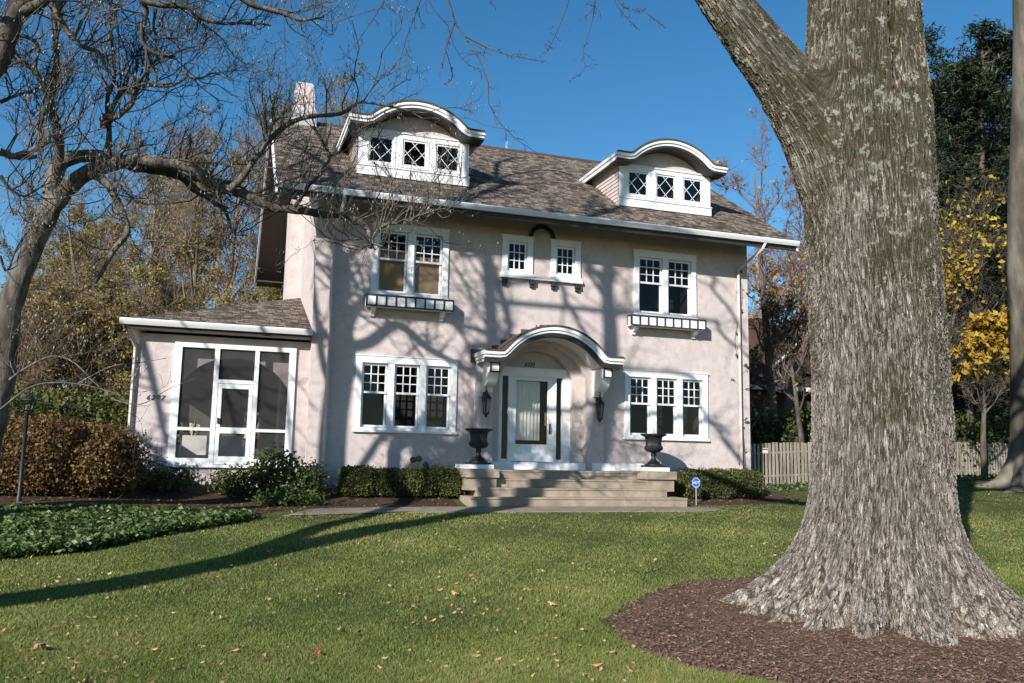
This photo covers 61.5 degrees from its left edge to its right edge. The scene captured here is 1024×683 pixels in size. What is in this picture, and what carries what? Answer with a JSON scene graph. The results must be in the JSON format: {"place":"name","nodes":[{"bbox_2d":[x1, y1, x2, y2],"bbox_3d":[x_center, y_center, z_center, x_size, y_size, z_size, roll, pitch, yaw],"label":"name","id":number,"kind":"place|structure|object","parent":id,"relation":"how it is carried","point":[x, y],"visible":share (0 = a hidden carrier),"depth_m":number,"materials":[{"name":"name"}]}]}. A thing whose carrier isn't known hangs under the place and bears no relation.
{"place":"outdoors","nodes":[
{"label":"outdoors","id":0,"kind":"place"},
{"bbox_2d":[284,506,722,515],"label":"path","id":1,"kind":"structure","parent":0,"point":[453,509],"depth_m":19.21,"materials":[{"name":"concrete"}]},
{"bbox_2d":[0,0,1012,437],"label":"sky","id":2,"kind":"structure","parent":0,"point":[679,81],"materials":[{"name":"blue"}]},
{"bbox_2d":[0,477,1023,682],"bbox_3d":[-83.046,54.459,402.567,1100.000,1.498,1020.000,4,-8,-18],"label":"lawn","id":3,"kind":"structure","parent":0,"point":[1003,503],"depth_m":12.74,"materials":[{"name":"plant"}]},
{"bbox_2d":[0,283,51,398],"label":"broadleaf tree","id":4,"kind":"object","parent":3,"relation":"on","point":[0,294],"depth_m":41.80,"materials":[{"name":"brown plant"}]},
{"bbox_2d":[9,386,61,419],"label":"green shrub","id":5,"kind":"object","parent":3,"relation":"on","point":[15,409],"visible":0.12,"depth_m":25.12,"materials":[{"name":"green plant"}]},
{"bbox_2d":[0,210,76,358],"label":"broadleaf tree","id":6,"kind":"object","parent":3,"relation":"on","point":[11,248],"visible":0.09,"depth_m":59.37,"materials":[{"name":"brown plant"}]},
{"bbox_2d":[34,643,48,649],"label":"fallen leaf","id":7,"kind":"object","parent":3,"relation":"on","point":[42,645],"visible":1,"depth_m":7.39,"materials":[{"name":"brown plant"}]},
{"bbox_2d":[0,197,137,401],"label":"broadleaf tree","id":8,"kind":"object","parent":3,"relation":"on","point":[73,208],"visible":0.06,"depth_m":63.14,"materials":[{"name":"brown plant"}]},
{"bbox_2d":[13,384,128,429],"bbox_3d":[-13.912,2.648,26.375,5.825,2.662,3.264,4,-8,-18],"label":"green shrub","id":9,"kind":"object","parent":3,"relation":"on","point":[71,409],"visible":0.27,"depth_m":26.06,"materials":[{"name":"green plant"}]},
{"bbox_2d":[14,261,129,399],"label":"broadleaf tree","id":10,"kind":"object","parent":3,"relation":"on","point":[35,373],"visible":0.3,"depth_m":30.22,"materials":[{"name":"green plant"}]},
{"bbox_2d":[16,287,130,401],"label":"broadleaf tree","id":11,"kind":"object","parent":3,"relation":"on","point":[64,371],"visible":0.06,"depth_m":32.24,"materials":[{"name":"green plant"}]},
{"bbox_2d":[28,198,142,395],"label":"broadleaf tree","id":12,"kind":"object","parent":3,"relation":"on","point":[66,258],"visible":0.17,"depth_m":48.01,"materials":[{"name":"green plant"}]},
{"bbox_2d":[19,267,172,404],"bbox_3d":[-14.798,1.325,32.094,6.556,7.087,5.750,4,-8,-18],"label":"broadleaf tree","id":13,"kind":"object","parent":3,"relation":"on","point":[119,328],"visible":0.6,"depth_m":31.00,"materials":[{"name":"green plant"}]},
{"bbox_2d":[8,157,190,320],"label":"broadleaf tree","id":14,"kind":"object","parent":3,"relation":"on","point":[115,231],"visible":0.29,"depth_m":43.76,"materials":[{"name":"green plant"}]},
{"bbox_2d":[67,386,189,444],"bbox_3d":[-12.899,2.716,27.041,5.388,2.764,3.093,5,-9,-29],"label":"green shrub","id":15,"kind":"object","parent":3,"relation":"on","point":[118,410],"visible":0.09,"depth_m":26.66,"materials":[{"name":"green plant"}]},
{"bbox_2d":[0,502,260,559],"bbox_3d":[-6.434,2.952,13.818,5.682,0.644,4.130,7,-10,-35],"label":"ivy","id":16,"kind":"object","parent":3,"relation":"on","point":[30,530],"visible":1,"depth_m":13.50,"materials":[{"name":"green plant"}]},
{"bbox_2d":[61,257,204,400],"bbox_3d":[-15.385,0.872,34.770,6.861,8.698,4.816,2,-8,-6],"label":"broadleaf tree","id":17,"kind":"object","parent":3,"relation":"on","point":[151,276],"visible":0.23,"depth_m":34.99,"materials":[{"name":"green plant"}]},
{"bbox_2d":[95,171,210,307],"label":"broadleaf tree","id":18,"kind":"object","parent":3,"relation":"on","point":[142,213],"visible":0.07,"depth_m":63.85,"materials":[{"name":"brown plant"}]},
{"bbox_2d":[58,133,252,313],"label":"broadleaf tree","id":19,"kind":"object","parent":3,"relation":"on","point":[152,233],"visible":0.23,"depth_m":53.35,"materials":[{"name":"brown plant"}]},
{"bbox_2d":[73,101,262,444],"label":"broadleaf tree","id":20,"kind":"object","parent":3,"relation":"on","point":[192,253],"visible":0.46,"depth_m":44.45,"materials":[{"name":"brown plant"}]},
{"bbox_2d":[108,253,230,435],"bbox_3d":[-14.521,0.681,36.803,7.268,9.929,7.559,0,-8,8],"label":"broadleaf tree","id":21,"kind":"object","parent":3,"relation":"on","point":[203,288],"visible":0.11,"depth_m":37.69,"materials":[{"name":"brown plant"}]},
{"bbox_2d":[152,88,290,307],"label":"broadleaf tree","id":22,"kind":"object","parent":3,"relation":"on","point":[239,155],"visible":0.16,"depth_m":53.59,"materials":[{"name":"brown plant"}]},
{"bbox_2d":[0,482,455,515],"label":"planting bed","id":23,"kind":"object","parent":3,"relation":"on","point":[204,496],"visible":0.53,"depth_m":18.51,"materials":[{"name":"soil"}]},
{"bbox_2d":[0,417,34,494],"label":"hedge shrub","id":24,"kind":"object","parent":23,"relation":"on","point":[3,472],"visible":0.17,"depth_m":16.53,"materials":[{"name":"orange plant"}]},
{"bbox_2d":[15,390,36,502],"bbox_3d":[-9.001,1.980,15.861,0.300,2.180,0.260,4,-8,-18],"label":"lamp post","id":25,"kind":"object","parent":23,"relation":"on","point":[29,397],"visible":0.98,"depth_m":15.86,"materials":[{"name":"black metal"}]},
{"bbox_2d":[0,411,93,497],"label":"hedge shrub","id":26,"kind":"object","parent":23,"relation":"on","point":[45,437],"visible":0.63,"depth_m":16.57,"materials":[{"name":"orange plant"}]},
{"bbox_2d":[50,419,170,499],"bbox_3d":[-8.170,2.377,17.448,2.679,1.657,2.212,-1,-8,18],"label":"hedge shrub","id":27,"kind":"object","parent":23,"relation":"on","point":[107,459],"visible":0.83,"depth_m":16.98,"materials":[{"name":"orange plant"}]},
{"bbox_2d":[136,429,157,484],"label":"porch shrub","id":28,"kind":"object","parent":23,"relation":"on","point":[145,451],"visible":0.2,"depth_m":18.82,"materials":[{"name":"green plant"}]},
{"bbox_2d":[136,460,202,493],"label":"porch shrub","id":29,"kind":"object","parent":23,"relation":"on","point":[171,481],"visible":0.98,"depth_m":18.59,"materials":[{"name":"green plant"}]},
{"bbox_2d":[197,462,267,499],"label":"porch shrub","id":30,"kind":"object","parent":23,"relation":"on","point":[234,483],"visible":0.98,"depth_m":18.96,"materials":[{"name":"green plant"}]},
{"bbox_2d":[243,442,312,495],"bbox_3d":[-5.291,2.938,19.710,1.770,1.259,1.331,4,-8,-18],"label":"porch shrub","id":31,"kind":"object","parent":23,"relation":"on","point":[274,474],"visible":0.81,"depth_m":19.41,"materials":[{"name":"green plant"}]},
{"bbox_2d":[246,483,330,506],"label":"porch shrub","id":32,"kind":"object","parent":23,"relation":"on","point":[295,497],"visible":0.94,"depth_m":18.49,"materials":[{"name":"green plant"}]},
{"bbox_2d":[281,457,335,496],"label":"porch shrub","id":33,"kind":"object","parent":23,"relation":"on","point":[310,477],"visible":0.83,"depth_m":19.66,"materials":[{"name":"green plant"}]},
{"bbox_2d":[328,462,380,496],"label":"boxwood shrub","id":34,"kind":"object","parent":23,"relation":"on","point":[357,480],"visible":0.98,"depth_m":19.81,"materials":[{"name":"green plant"}]},
{"bbox_2d":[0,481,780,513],"bbox_3d":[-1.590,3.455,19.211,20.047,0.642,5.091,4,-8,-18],"label":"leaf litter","id":35,"kind":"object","parent":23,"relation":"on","point":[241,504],"visible":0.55,"depth_m":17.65,"materials":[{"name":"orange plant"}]},
{"bbox_2d":[373,466,408,498],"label":"boxwood shrub","id":36,"kind":"object","parent":23,"relation":"on","point":[392,482],"visible":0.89,"depth_m":20.02,"materials":[{"name":"green plant"}]},
{"bbox_2d":[402,466,439,498],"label":"boxwood shrub","id":37,"kind":"object","parent":23,"relation":"on","point":[421,482],"visible":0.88,"depth_m":20.25,"materials":[{"name":"green plant"}]},
{"bbox_2d":[410,456,439,468],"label":"dried plant","id":38,"kind":"object","parent":23,"relation":"on","point":[426,464],"visible":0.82,"depth_m":21.13,"materials":[{"name":"brown plant"}]},
{"bbox_2d":[434,466,465,498],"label":"boxwood shrub","id":39,"kind":"object","parent":23,"relation":"on","point":[450,482],"visible":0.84,"depth_m":20.47,"materials":[{"name":"green plant"}]},
{"bbox_2d":[178,259,283,438],"bbox_3d":[-10.278,1.068,36.139,6.030,9.303,5.119,-1,-8,14],"label":"broadleaf tree","id":40,"kind":"object","parent":3,"relation":"on","point":[275,294],"visible":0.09,"depth_m":36.69,"materials":[{"name":"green plant"}]},
{"bbox_2d":[206,101,291,433],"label":"broadleaf tree","id":41,"kind":"object","parent":3,"relation":"on","point":[252,248],"visible":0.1,"depth_m":45.44,"materials":[{"name":"brown plant"}]},
{"bbox_2d":[237,115,266,437],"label":"broadleaf tree","id":42,"kind":"object","parent":3,"relation":"on","point":[245,423],"depth_m":65.77,"materials":[{"name":"brown plant"}]},
{"bbox_2d":[0,0,505,467],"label":"magnolia tree","id":43,"kind":"object","parent":3,"relation":"on","point":[58,191],"visible":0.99,"depth_m":13.35,"materials":[{"name":"grey plant"}]},
{"bbox_2d":[257,60,369,214],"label":"broadleaf tree","id":44,"kind":"object","parent":3,"relation":"on","point":[341,101],"visible":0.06,"depth_m":55.98,"materials":[{"name":"brown plant"}]},
{"bbox_2d":[119,82,799,489],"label":"house","id":45,"kind":"structure","parent":3,"relation":"on","point":[583,314],"depth_m":23.02,"materials":[{"name":"paint"}]},
{"bbox_2d":[175,435,249,464],"bbox_3d":[-7.761,2.908,22.246,1.900,0.940,0.960,4,-8,-18],"label":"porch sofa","id":46,"kind":"object","parent":45,"relation":"in","point":[194,446],"visible":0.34,"depth_m":22.40,"materials":[{"name":"fabric"}]},
{"bbox_2d":[352,354,458,434],"bbox_3d":[-2.792,1.393,22.046,2.642,1.917,0.980,4,-8,-18],"label":"window","id":47,"kind":"structure","parent":45,"relation":"in","point":[394,394],"depth_m":21.97,"materials":[{"name":"white paint"}]},
{"bbox_2d":[370,221,450,298],"bbox_3d":[-2.743,-1.992,22.504,2.047,1.905,0.980,4,-8,-18],"label":"window","id":48,"kind":"structure","parent":45,"relation":"in","point":[391,274],"depth_m":22.19,"materials":[{"name":"white paint"}]},
{"bbox_2d":[500,233,534,276],"bbox_3d":[0.009,-2.249,23.479,0.928,1.104,0.980,4,-8,-18],"label":"window","id":49,"kind":"structure","parent":45,"relation":"in","point":[517,250],"depth_m":23.13,"materials":[{"name":"white paint"}]},
{"bbox_2d":[511,376,553,461],"bbox_3d":[0.536,2.080,23.020,1.200,2.250,0.219,4,-8,-18],"label":"front door","id":50,"kind":"structure","parent":45,"relation":"in","point":[525,393],"depth_m":23.06,"materials":[{"name":"white paint"}]},
{"bbox_2d":[549,239,581,280],"bbox_3d":[1.329,-2.164,23.920,0.928,1.104,0.980,4,-8,-18],"label":"window","id":51,"kind":"structure","parent":45,"relation":"in","point":[565,254],"depth_m":23.57,"materials":[{"name":"white paint"}]},
{"bbox_2d":[633,249,696,318],"bbox_3d":[4.212,-1.544,24.827,2.034,1.905,0.980,4,-8,-18],"label":"window","id":52,"kind":"structure","parent":45,"relation":"in","point":[664,282],"depth_m":24.71,"materials":[{"name":"white paint"}]},
{"bbox_2d":[623,369,709,441],"bbox_3d":[4.173,1.842,24.373,2.654,1.917,0.980,4,-8,-18],"label":"window","id":53,"kind":"structure","parent":45,"relation":"in","point":[673,404],"depth_m":24.32,"materials":[{"name":"white paint"}]},
{"bbox_2d":[733,270,750,465],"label":"climbing vine","id":54,"kind":"object","parent":45,"relation":"attached to","point":[736,354],"visible":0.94,"depth_m":24.90,"materials":[{"name":"brown plant"}]},
{"bbox_2d":[0,508,1021,682],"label":"leaf crumbs","id":55,"kind":"object","parent":3,"relation":"on","point":[287,679],"visible":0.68,"depth_m":8.93,"materials":[{"name":"brown plant"}]},
{"bbox_2d":[455,464,687,506],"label":"front steps","id":56,"kind":"structure","parent":3,"relation":"on","point":[486,485],"depth_m":21.00,"materials":[{"name":"stone"}]},
{"bbox_2d":[465,428,492,464],"bbox_3d":[-0.818,2.570,21.068,0.690,0.870,0.690,4,-8,-18],"label":"urn","id":57,"kind":"object","parent":56,"relation":"on","point":[478,442],"visible":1,"depth_m":20.90,"materials":[{"name":"black metal"}]},
{"bbox_2d":[640,433,666,467],"bbox_3d":[3.717,2.862,22.582,0.690,0.870,0.690,4,-8,-18],"label":"urn","id":58,"kind":"object","parent":56,"relation":"on","point":[653,446],"visible":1,"depth_m":22.42,"materials":[{"name":"black metal"}]},
{"bbox_2d":[589,663,602,667],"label":"fallen leaf","id":59,"kind":"object","parent":3,"relation":"on","point":[597,665],"visible":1,"depth_m":7.29,"materials":[{"name":"plant"}]},
{"bbox_2d":[692,477,699,504],"bbox_3d":[4.692,3.873,21.933,0.240,0.812,0.022,4,-8,-18],"label":"yard sign","id":60,"kind":"object","parent":3,"relation":"on","point":[695,482],"visible":0.99,"depth_m":21.96,"materials":[{"name":"blue metal"}]},
{"bbox_2d":[667,490,788,505],"bbox_3d":[5.838,4.215,23.186,4.050,0.376,1.904,4,-8,-18],"label":"planting bed","id":61,"kind":"object","parent":3,"relation":"on","point":[775,497],"visible":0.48,"depth_m":22.84,"materials":[{"name":"soil"}]},
{"bbox_2d":[673,467,714,497],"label":"boxwood shrub","id":62,"kind":"object","parent":61,"relation":"on","point":[683,486],"visible":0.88,"depth_m":22.68,"materials":[{"name":"green plant"}]},
{"bbox_2d":[704,467,742,499],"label":"boxwood shrub","id":63,"kind":"object","parent":61,"relation":"on","point":[724,485],"visible":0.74,"depth_m":22.88,"materials":[{"name":"green plant"}]},
{"bbox_2d":[727,468,763,498],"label":"boxwood shrub","id":64,"kind":"object","parent":61,"relation":"on","point":[750,485],"visible":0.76,"depth_m":23.12,"materials":[{"name":"green plant"}]},
{"bbox_2d":[710,107,809,417],"bbox_3d":[11.047,-2.034,34.562,6.924,15.325,6.461,4,-8,-18],"label":"broadleaf tree","id":65,"kind":"object","parent":3,"relation":"on","point":[762,291],"visible":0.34,"depth_m":33.98,"materials":[{"name":"brown plant"}]},
{"bbox_2d":[749,344,776,470],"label":"broadleaf tree","id":66,"kind":"object","parent":3,"relation":"on","point":[755,373],"visible":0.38,"depth_m":28.06,"materials":[{"name":"brown plant"}]},
{"bbox_2d":[747,251,804,323],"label":"broadleaf tree","id":67,"kind":"object","parent":3,"relation":"on","point":[755,283],"visible":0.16,"depth_m":47.88,"materials":[{"name":"brown plant"}]},
{"bbox_2d":[750,409,807,481],"bbox_3d":[8.510,3.580,29.694,3.236,2.620,2.821,-4,-9,31],"label":"green bush","id":68,"kind":"object","parent":3,"relation":"on","point":[763,433],"visible":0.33,"depth_m":28.98,"materials":[{"name":"green plant"}]},
{"bbox_2d":[749,275,810,480],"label":"broadleaf tree","id":69,"kind":"object","parent":3,"relation":"on","point":[788,326],"visible":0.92,"depth_m":28.28,"materials":[{"name":"brown plant"}]},
{"bbox_2d":[748,315,811,419],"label":"neighbour house","id":70,"kind":"structure","parent":3,"relation":"on","point":[753,341],"depth_m":40.38,"materials":[{"name":"brick"}]},
{"bbox_2d":[765,169,805,331],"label":"broadleaf tree","id":71,"kind":"object","parent":3,"relation":"on","point":[788,260],"visible":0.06,"depth_m":45.95,"materials":[{"name":"brown plant"}]},
{"bbox_2d":[759,404,811,479],"bbox_3d":[9.394,3.508,30.041,4.214,2.770,2.743,4,-8,-18],"label":"green bush","id":72,"kind":"object","parent":3,"relation":"on","point":[786,416],"visible":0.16,"depth_m":29.57,"materials":[{"name":"green plant"}]},
{"bbox_2d":[766,225,807,294],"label":"broadleaf tree","id":73,"kind":"object","parent":3,"relation":"on","point":[785,259],"visible":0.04,"depth_m":47.90,"materials":[{"name":"brown plant"}]},
{"bbox_2d":[768,402,811,473],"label":"green bush","id":74,"kind":"object","parent":3,"relation":"on","point":[807,413],"visible":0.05,"depth_m":29.74,"materials":[{"name":"green plant"}]},
{"bbox_2d":[601,572,1023,682],"bbox_3d":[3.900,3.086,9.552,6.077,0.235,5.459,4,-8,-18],"label":"mulch bed","id":75,"kind":"object","parent":3,"relation":"on","point":[735,630],"visible":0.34,"depth_m":8.37,"materials":[{"name":"brown wood"}]},
{"bbox_2d":[274,0,1023,646],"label":"oak tree","id":76,"kind":"object","parent":75,"relation":"on","point":[878,546],"visible":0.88,"depth_m":9.29,"materials":[{"name":"grey plant"}]},
{"bbox_2d":[750,442,1008,484],"bbox_3d":[12.508,4.143,28.480,12.454,1.843,0.150,5,-9,-26],"label":"picket fence","id":77,"kind":"object","parent":3,"relation":"on","point":[805,459],"visible":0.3,"depth_m":26.67,"materials":[{"name":"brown wood"}]},
{"bbox_2d":[762,448,767,452],"bbox_3d":[7.668,3.309,26.087,0.240,0.160,0.017,5,-9,-26],"label":"fence sign","id":78,"kind":"object","parent":77,"relation":"attached to","point":[764,450],"visible":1,"depth_m":26.08,"materials":[{"name":"grey"}]},
{"bbox_2d":[761,473,997,501],"bbox_3d":[15.890,4.974,29.976,22.128,0.886,5.899,7,-10,-37],"label":"ground cover","id":79,"kind":"object","parent":3,"relation":"on","point":[797,485],"visible":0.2,"depth_m":25.53,"materials":[{"name":"green plant"}]},
{"bbox_2d":[797,15,1009,429],"bbox_3d":[18.528,-4.239,39.474,11.255,21.433,13.274,0,-8,4],"label":"conifer tree","id":80,"kind":"object","parent":3,"relation":"on","point":[929,49],"visible":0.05,"depth_m":38.23,"materials":[{"name":"green plant"}]},
{"bbox_2d":[927,15,1012,430],"bbox_3d":[20.184,-3.949,37.432,10.552,20.353,10.400,-3,-9,27],"label":"conifer tree","id":81,"kind":"object","parent":3,"relation":"on","point":[990,66],"visible":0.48,"depth_m":37.17,"materials":[{"name":"green plant"}]},
{"bbox_2d":[934,89,1006,411],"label":"conifer tree","id":82,"kind":"object","parent":3,"relation":"on","point":[943,176],"depth_m":48.47,"materials":[{"name":"green plant"}]},
{"bbox_2d":[938,171,1009,474],"bbox_3d":[16.672,-0.832,31.348,3.980,12.060,4.221,4,-8,-18],"label":"broadleaf tree","id":83,"kind":"object","parent":3,"relation":"on","point":[959,227],"visible":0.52,"depth_m":31.97,"materials":[{"name":"yellow plant"}]},
{"bbox_2d":[941,235,1006,383],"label":"broadleaf tree","id":84,"kind":"object","parent":3,"relation":"on","point":[964,271],"visible":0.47,"depth_m":29.86,"materials":[{"name":"yellow plant"}]},
{"bbox_2d":[939,77,1011,420],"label":"conifer tree","id":85,"kind":"object","parent":3,"relation":"on","point":[976,136],"visible":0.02,"depth_m":42.96,"materials":[{"name":"green plant"}]},
{"bbox_2d":[950,300,1009,477],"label":"broadleaf tree","id":86,"kind":"object","parent":3,"relation":"on","point":[987,336],"visible":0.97,"depth_m":27.77,"materials":[{"name":"yellow plant"}]},
{"bbox_2d":[954,407,1008,474],"bbox_3d":[15.573,3.643,31.082,4.807,2.763,2.938,4,-8,-18],"label":"green bush","id":87,"kind":"object","parent":3,"relation":"on","point":[963,433],"visible":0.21,"depth_m":30.54,"materials":[{"name":"green plant"}]},
{"bbox_2d":[974,413,1009,474],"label":"green bush","id":88,"kind":"object","parent":3,"relation":"on","point":[997,425],"visible":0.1,"depth_m":32.61,"materials":[{"name":"green plant"}]},
{"bbox_2d":[973,0,1023,492],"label":"beech tree","id":89,"kind":"object","parent":3,"relation":"on","point":[1009,477],"visible":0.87,"depth_m":25.32,"materials":[{"name":"grey plant"}]},
{"bbox_2d":[941,217,1006,240],"bbox_3d":[14.194,-3.626,27.018,4.269,1.427,0.059,1,-8,3],"label":"overhead cable","id":90,"kind":"object","parent":89,"relation":"attached to","point":[974,230],"visible":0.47,"depth_m":26.99,"materials":[{"name":"black metal"}]}
]}

